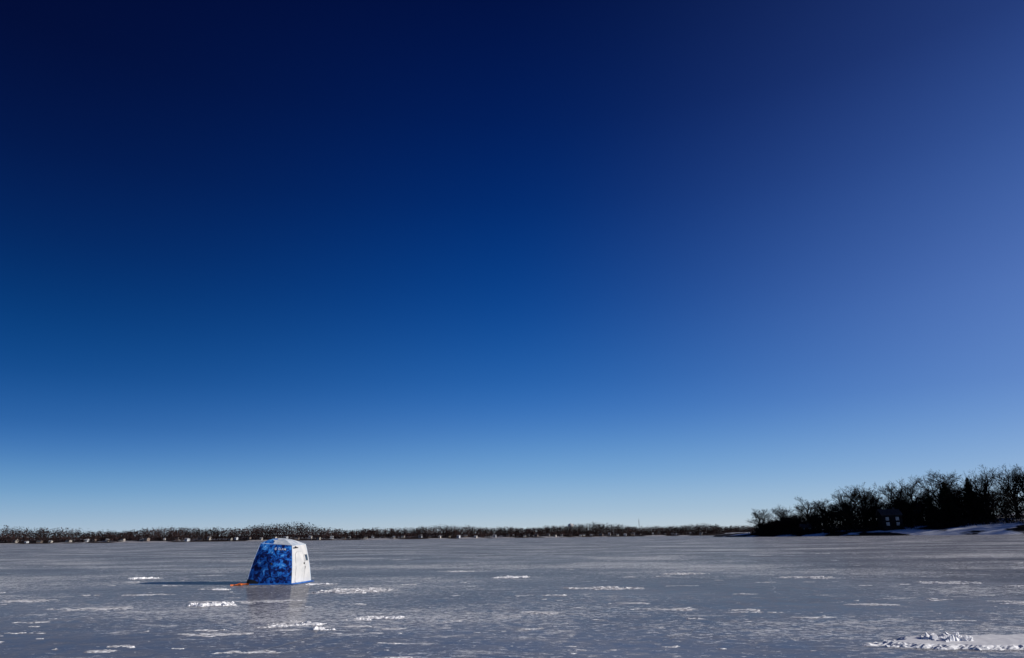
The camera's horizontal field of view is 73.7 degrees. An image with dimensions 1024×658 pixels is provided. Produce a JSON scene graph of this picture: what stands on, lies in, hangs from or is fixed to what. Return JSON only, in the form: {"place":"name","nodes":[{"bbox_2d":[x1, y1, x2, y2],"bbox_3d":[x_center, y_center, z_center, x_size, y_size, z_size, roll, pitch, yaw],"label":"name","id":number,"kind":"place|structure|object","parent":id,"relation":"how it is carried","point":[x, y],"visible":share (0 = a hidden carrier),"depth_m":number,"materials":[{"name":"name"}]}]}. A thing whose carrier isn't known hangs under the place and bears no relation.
{"place":"outdoors","nodes":[
{"label":"outdoors","id":0,"kind":"place"},
{"bbox_2d":[230,583,248,585],"bbox_3d":[-11.174,10.496,28.065,0.733,0.096,0.280,12,-21,-36],"label":"tow strap","id":1,"kind":"object","parent":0,"point":[239,584],"visible":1,"depth_m":28.10,"materials":[{"name":"orange fabric"}]},
{"bbox_2d":[0,531,723,543],"bbox_3d":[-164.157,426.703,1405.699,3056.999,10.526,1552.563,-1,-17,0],"label":"hills","id":2,"kind":"structure","parent":0,"point":[214,540],"depth_m":914.43,"materials":[{"name":"brown plant"}]},
{"bbox_2d":[0,521,757,542],"bbox_3d":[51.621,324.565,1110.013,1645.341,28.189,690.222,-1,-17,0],"label":"woods","id":3,"kind":"object","parent":2,"relation":"on","point":[257,532],"visible":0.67,"depth_m":956.25,"materials":[{"name":"brown plant"}]},
{"bbox_2d":[0,534,1023,657],"bbox_3d":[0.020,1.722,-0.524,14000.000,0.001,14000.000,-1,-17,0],"label":"ice","id":4,"kind":"structure","parent":0,"point":[61,577],"depth_m":20.94,"materials":[{"name":"grey ice"}]},
{"bbox_2d":[4,599,48,602],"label":"snow patch","id":5,"kind":"object","parent":4,"relation":"on","point":[44,600],"visible":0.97,"depth_m":21.93,"materials":[{"name":"white snow"}]},
{"bbox_2d":[13,621,47,623],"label":"snow patch","id":6,"kind":"object","parent":4,"relation":"on","point":[29,622],"visible":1,"depth_m":15.96,"materials":[{"name":"white snow"}]},
{"bbox_2d":[50,606,136,610],"bbox_3d":[-11.837,7.812,19.043,2.640,0.019,1.076,1,-17,-5],"label":"snow patch","id":7,"kind":"object","parent":4,"relation":"on","point":[124,608],"visible":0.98,"depth_m":19.04,"materials":[{"name":"white snow"}]},
{"bbox_2d":[86,650,116,652],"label":"snow patch","id":8,"kind":"object","parent":4,"relation":"on","point":[95,651],"visible":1,"depth_m":11.64,"materials":[{"name":"white snow"}]},
{"bbox_2d":[107,645,134,647],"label":"snow patch","id":9,"kind":"object","parent":4,"relation":"on","point":[123,646],"visible":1,"depth_m":12.15,"materials":[{"name":"white snow"}]},
{"bbox_2d":[128,577,158,578],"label":"snow patch","id":10,"kind":"object","parent":4,"relation":"on","point":[142,577],"visible":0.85,"depth_m":34.05,"materials":[{"name":"white snow"}]},
{"bbox_2d":[121,594,171,595],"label":"snow patch","id":11,"kind":"object","parent":4,"relation":"on","point":[144,594],"visible":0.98,"depth_m":23.75,"materials":[{"name":"white snow"}]},
{"bbox_2d":[188,601,235,606],"bbox_3d":[-8.713,7.987,19.806,1.491,0.106,1.029,4,-18,-16],"label":"snow patch","id":12,"kind":"object","parent":4,"relation":"on","point":[222,603],"visible":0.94,"depth_m":19.61,"materials":[{"name":"white snow"}]},
{"bbox_2d":[181,632,252,636],"bbox_3d":[-5.954,6.070,13.538,1.676,0.019,0.629,-1,-17,0],"label":"snow patch","id":13,"kind":"object","parent":4,"relation":"on","point":[210,634],"visible":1,"depth_m":13.58,"materials":[{"name":"white snow"}]},
{"bbox_2d":[212,650,280,653],"bbox_3d":[-4.404,5.406,11.414,1.166,0.019,0.373,-1,-17,0],"label":"snow patch","id":14,"kind":"object","parent":4,"relation":"on","point":[262,651],"visible":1,"depth_m":11.37,"materials":[{"name":"white snow"}]},
{"bbox_2d":[201,600,302,603],"bbox_3d":[-8.103,8.265,20.674,3.691,0.019,1.276,-1,-17,0],"label":"snow patch","id":15,"kind":"object","parent":4,"relation":"on","point":[270,601],"visible":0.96,"depth_m":20.75,"materials":[{"name":"white snow"}]},
{"bbox_2d":[254,623,298,627],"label":"snow patch","id":16,"kind":"object","parent":4,"relation":"on","point":[277,625],"visible":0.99,"depth_m":14.81,"materials":[{"name":"white snow"}]},
{"bbox_2d":[246,537,311,584],"bbox_3d":[-9.956,10.009,29.577,2.442,1.887,2.374,-1,-17,0],"label":"ice fishing tent","id":17,"kind":"object","parent":4,"relation":"on","point":[280,561],"visible":1,"depth_m":28.77,"materials":[{"name":"blue fabric"}]},
{"bbox_2d":[295,551,305,582],"bbox_3d":[-9.105,10.175,29.225,0.217,1.254,0.851,-4,-17,9],"label":"door","id":18,"kind":"structure","parent":17,"relation":"in","point":[299,555],"depth_m":29.19,"materials":[{"name":"white fabric"}]},
{"bbox_2d":[273,629,300,630],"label":"snow patch","id":19,"kind":"object","parent":4,"relation":"on","point":[288,629],"visible":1,"depth_m":14.16,"materials":[{"name":"white snow"}]},
{"bbox_2d":[294,621,326,625],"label":"snow patch","id":20,"kind":"object","parent":4,"relation":"on","point":[311,623],"visible":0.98,"depth_m":15.04,"materials":[{"name":"white snow"}]},
{"bbox_2d":[303,583,328,584],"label":"snow patch","id":21,"kind":"object","parent":4,"relation":"on","point":[315,583],"visible":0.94,"depth_m":28.22,"materials":[{"name":"white snow"}]},
{"bbox_2d":[312,626,335,629],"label":"snow patch","id":22,"kind":"object","parent":4,"relation":"on","point":[317,628],"visible":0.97,"depth_m":14.16,"materials":[{"name":"white snow"}]},
{"bbox_2d":[312,587,392,593],"bbox_3d":[-5.634,9.419,24.623,3.017,0.065,2.975,-1,-17,0],"label":"snow patch","id":23,"kind":"object","parent":4,"relation":"on","point":[351,590],"visible":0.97,"depth_m":24.49,"materials":[{"name":"white snow"}]},
{"bbox_2d":[342,625,372,626],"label":"snow patch","id":24,"kind":"object","parent":4,"relation":"on","point":[357,626],"visible":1,"depth_m":14.56,"materials":[{"name":"white snow"}]},
{"bbox_2d":[345,616,388,619],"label":"snow patch","id":25,"kind":"object","parent":4,"relation":"on","point":[369,618],"visible":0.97,"depth_m":16.01,"materials":[{"name":"white snow"}]},
{"bbox_2d":[380,628,405,629],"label":"snow patch","id":26,"kind":"object","parent":4,"relation":"on","point":[391,628],"visible":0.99,"depth_m":14.14,"materials":[{"name":"white snow"}]},
{"bbox_2d":[389,616,403,618],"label":"snow patch","id":27,"kind":"object","parent":4,"relation":"on","point":[396,617],"visible":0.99,"depth_m":16.04,"materials":[{"name":"white snow"}]},
{"bbox_2d":[384,656,411,657],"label":"snow patch","id":28,"kind":"object","parent":4,"relation":"on","point":[400,657],"visible":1,"depth_m":10.73,"materials":[{"name":"white snow"}]},
{"bbox_2d":[492,575,529,577],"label":"snow patch","id":29,"kind":"object","parent":4,"relation":"on","point":[507,576],"visible":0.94,"depth_m":31.44,"materials":[{"name":"white snow"}]},
{"bbox_2d":[522,611,555,614],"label":"snow patch","id":30,"kind":"object","parent":4,"relation":"on","point":[539,612],"visible":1,"depth_m":16.81,"materials":[{"name":"white snow"}]},
{"bbox_2d":[564,586,642,589],"bbox_3d":[3.265,9.275,24.469,2.933,0.049,1.627,-1,-17,0],"label":"snow patch","id":31,"kind":"object","parent":4,"relation":"on","point":[603,587],"visible":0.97,"depth_m":24.34,"materials":[{"name":"white snow"}]},
{"bbox_2d":[624,602,645,603],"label":"snow patch","id":32,"kind":"object","parent":4,"relation":"on","point":[636,602],"visible":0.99,"depth_m":18.92,"materials":[{"name":"white snow"}]},
{"bbox_2d":[629,607,691,610],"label":"snow patch","id":33,"kind":"object","parent":4,"relation":"on","point":[685,609],"visible":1,"depth_m":17.20,"materials":[{"name":"white snow"}]},
{"bbox_2d":[664,573,709,574],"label":"snow patch","id":34,"kind":"object","parent":4,"relation":"on","point":[685,573],"visible":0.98,"depth_m":32.78,"materials":[{"name":"white snow"}]},
{"bbox_2d":[728,609,765,610],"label":"snow patch","id":35,"kind":"object","parent":4,"relation":"on","point":[747,609],"visible":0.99,"depth_m":16.94,"materials":[{"name":"white snow"}]},
{"bbox_2d":[778,576,831,578],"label":"snow patch","id":36,"kind":"object","parent":4,"relation":"on","point":[815,577],"visible":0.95,"depth_m":29.10,"materials":[{"name":"white snow"}]},
{"bbox_2d":[794,616,835,618],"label":"snow patch","id":37,"kind":"object","parent":4,"relation":"on","point":[814,617],"visible":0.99,"depth_m":15.20,"materials":[{"name":"white snow"}]},
{"bbox_2d":[845,603,899,604],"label":"snow patch","id":38,"kind":"object","parent":4,"relation":"on","point":[870,604],"visible":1,"depth_m":17.81,"materials":[{"name":"white snow"}]},
{"bbox_2d":[928,599,951,600],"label":"snow patch","id":39,"kind":"object","parent":4,"relation":"on","point":[938,600],"visible":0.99,"depth_m":18.77,"materials":[{"name":"white snow"}]},
{"bbox_2d":[860,634,1023,650],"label":"snow patch","id":40,"kind":"object","parent":4,"relation":"on","point":[997,642],"visible":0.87,"depth_m":11.21,"materials":[{"name":"white snow"}]},
{"bbox_2d":[920,632,974,641],"bbox_3d":[7.382,5.276,11.616,1.056,0.232,0.757,-1,-17,0],"label":"snow patch","id":41,"kind":"object","parent":4,"relation":"on","point":[947,637],"visible":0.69,"depth_m":11.57,"materials":[{"name":"white snow"}]},
{"bbox_2d":[918,581,979,583],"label":"snow patch","id":42,"kind":"object","parent":4,"relation":"on","point":[953,582],"visible":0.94,"depth_m":25.06,"materials":[{"name":"white snow"}]},
{"bbox_2d":[930,620,975,620],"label":"snow patch","id":43,"kind":"object","parent":4,"relation":"on","point":[953,620],"visible":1,"depth_m":14.40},
{"bbox_2d":[993,600,1023,604],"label":"snow patch","id":44,"kind":"object","parent":4,"relation":"on","point":[1016,602],"visible":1,"depth_m":17.88,"materials":[{"name":"white snow"}]},
{"bbox_2d":[0,0,1023,536],"label":"sky","id":45,"kind":"structure","parent":0,"point":[348,265],"materials":[{"name":"blue"}]},
{"bbox_2d":[713,514,1023,536],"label":"terrain","id":46,"kind":"structure","parent":0,"point":[1000,528],"depth_m":381.48,"materials":[{"name":"white snow"}]},
{"bbox_2d":[747,509,775,525],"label":"bare tree","id":47,"kind":"object","parent":46,"relation":"on","point":[762,520],"visible":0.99,"depth_m":476.01,"materials":[{"name":"brown plant"}]},
{"bbox_2d":[756,522,769,530],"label":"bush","id":48,"kind":"object","parent":46,"relation":"on","point":[759,526],"visible":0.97,"depth_m":471.54,"materials":[{"name":"brown plant"}]},
{"bbox_2d":[763,519,774,526],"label":"bare tree","id":49,"kind":"object","parent":46,"relation":"on","point":[771,522],"visible":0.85,"depth_m":472.58,"materials":[{"name":"brown plant"}]},
{"bbox_2d":[769,506,795,522],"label":"bare tree","id":50,"kind":"object","parent":46,"relation":"on","point":[778,512],"visible":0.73,"depth_m":468.42,"materials":[{"name":"brown plant"}]},
{"bbox_2d":[778,513,797,526],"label":"bare tree","id":51,"kind":"object","parent":46,"relation":"on","point":[784,515],"visible":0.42,"depth_m":460.69,"materials":[{"name":"brown plant"}]},
{"bbox_2d":[791,497,826,521],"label":"bare tree","id":52,"kind":"object","parent":46,"relation":"on","point":[799,509],"visible":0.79,"depth_m":451.40,"materials":[{"name":"brown plant"}]},
{"bbox_2d":[806,498,831,526],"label":"bare tree","id":53,"kind":"object","parent":46,"relation":"on","point":[820,504],"visible":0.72,"depth_m":443.74,"materials":[{"name":"brown plant"}]},
{"bbox_2d":[808,512,829,530],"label":"bare tree","id":54,"kind":"object","parent":46,"relation":"on","point":[819,520],"visible":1,"depth_m":429.86,"materials":[{"name":"brown plant"}]},
{"bbox_2d":[814,503,842,528],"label":"bare tree","id":55,"kind":"object","parent":46,"relation":"on","point":[829,513],"visible":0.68,"depth_m":431.95,"materials":[{"name":"brown plant"}]},
{"bbox_2d":[827,504,860,526],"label":"bare tree","id":56,"kind":"object","parent":46,"relation":"on","point":[845,513],"visible":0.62,"depth_m":422.83,"materials":[{"name":"brown plant"}]},
{"bbox_2d":[830,500,872,527],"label":"bare tree","id":57,"kind":"object","parent":46,"relation":"on","point":[852,517],"visible":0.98,"depth_m":414.40,"materials":[{"name":"brown plant"}]},
{"bbox_2d":[829,485,876,527],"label":"bare tree","id":58,"kind":"object","parent":46,"relation":"on","point":[847,499],"visible":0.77,"depth_m":427.13,"materials":[{"name":"brown plant"}]},
{"bbox_2d":[844,482,884,519],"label":"bare tree","id":59,"kind":"object","parent":46,"relation":"on","point":[865,497],"visible":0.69,"depth_m":427.29,"materials":[{"name":"brown plant"}]},
{"bbox_2d":[860,491,884,522],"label":"bare tree","id":60,"kind":"object","parent":46,"relation":"on","point":[873,498],"visible":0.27,"depth_m":433.52,"materials":[{"name":"brown plant"}]},
{"bbox_2d":[869,497,892,516],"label":"bare tree","id":61,"kind":"object","parent":46,"relation":"on","point":[874,504],"visible":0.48,"depth_m":422.80,"materials":[{"name":"brown plant"}]},
{"bbox_2d":[750,497,1023,535],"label":"undergrowth","id":62,"kind":"object","parent":46,"relation":"on","point":[860,525],"visible":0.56,"depth_m":405.26,"materials":[{"name":"black plant"}]},
{"bbox_2d":[875,507,903,530],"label":"shore house","id":63,"kind":"structure","parent":46,"relation":"on","point":[887,519],"depth_m":396.70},
{"bbox_2d":[872,479,921,508],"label":"bare tree","id":64,"kind":"object","parent":46,"relation":"on","point":[889,495],"visible":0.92,"depth_m":415.17,"materials":[{"name":"brown plant"}]},
{"bbox_2d":[886,476,935,508],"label":"bare tree","id":65,"kind":"object","parent":46,"relation":"on","point":[913,491],"visible":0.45,"depth_m":419.55,"materials":[{"name":"brown plant"}]},
{"bbox_2d":[905,503,923,522],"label":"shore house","id":66,"kind":"structure","parent":46,"relation":"on","point":[917,511],"depth_m":412.57,"materials":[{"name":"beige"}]},
{"bbox_2d":[908,468,967,509],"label":"bare tree","id":67,"kind":"object","parent":46,"relation":"on","point":[938,484],"visible":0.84,"depth_m":407.48,"materials":[{"name":"brown plant"}]},
{"bbox_2d":[932,493,964,512],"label":"bare tree","id":68,"kind":"object","parent":46,"relation":"on","point":[935,497],"visible":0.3,"depth_m":405.04,"materials":[{"name":"brown plant"}]},
{"bbox_2d":[937,482,962,525],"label":"spruce tree","id":69,"kind":"object","parent":46,"relation":"on","point":[946,499],"visible":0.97,"depth_m":391.98,"materials":[{"name":"green plant"}]},
{"bbox_2d":[935,479,965,500],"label":"bare tree","id":70,"kind":"object","parent":46,"relation":"on","point":[961,494],"visible":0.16,"depth_m":407.65,"materials":[{"name":"brown plant"}]},
{"bbox_2d":[959,478,987,522],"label":"spruce tree","id":71,"kind":"object","parent":46,"relation":"on","point":[967,486],"visible":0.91,"depth_m":392.81,"materials":[{"name":"green plant"}]},
{"bbox_2d":[962,491,999,514],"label":"bare tree","id":72,"kind":"object","parent":46,"relation":"on","point":[984,499],"visible":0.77,"depth_m":389.67,"materials":[{"name":"brown plant"}]},
{"bbox_2d":[956,465,1013,506],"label":"bare tree","id":73,"kind":"object","parent":46,"relation":"on","point":[985,482],"visible":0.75,"depth_m":399.32,"materials":[{"name":"brown plant"}]},
{"bbox_2d":[981,465,1023,517],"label":"bare tree","id":74,"kind":"object","parent":46,"relation":"on","point":[1011,488],"visible":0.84,"depth_m":392.94,"materials":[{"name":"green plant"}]},
{"bbox_2d":[982,489,1023,522],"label":"bare tree","id":75,"kind":"object","parent":46,"relation":"on","point":[1005,498],"visible":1,"depth_m":377.07,"materials":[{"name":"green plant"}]},
{"bbox_2d":[991,463,1023,501],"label":"bare tree","id":76,"kind":"object","parent":46,"relation":"on","point":[1015,483],"visible":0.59,"depth_m":393.28,"materials":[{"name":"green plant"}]},
{"bbox_2d":[1003,498,1023,516],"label":"bare tree","id":77,"kind":"object","parent":46,"relation":"on","point":[1017,507],"visible":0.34,"depth_m":391.70,"materials":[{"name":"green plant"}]}
]}

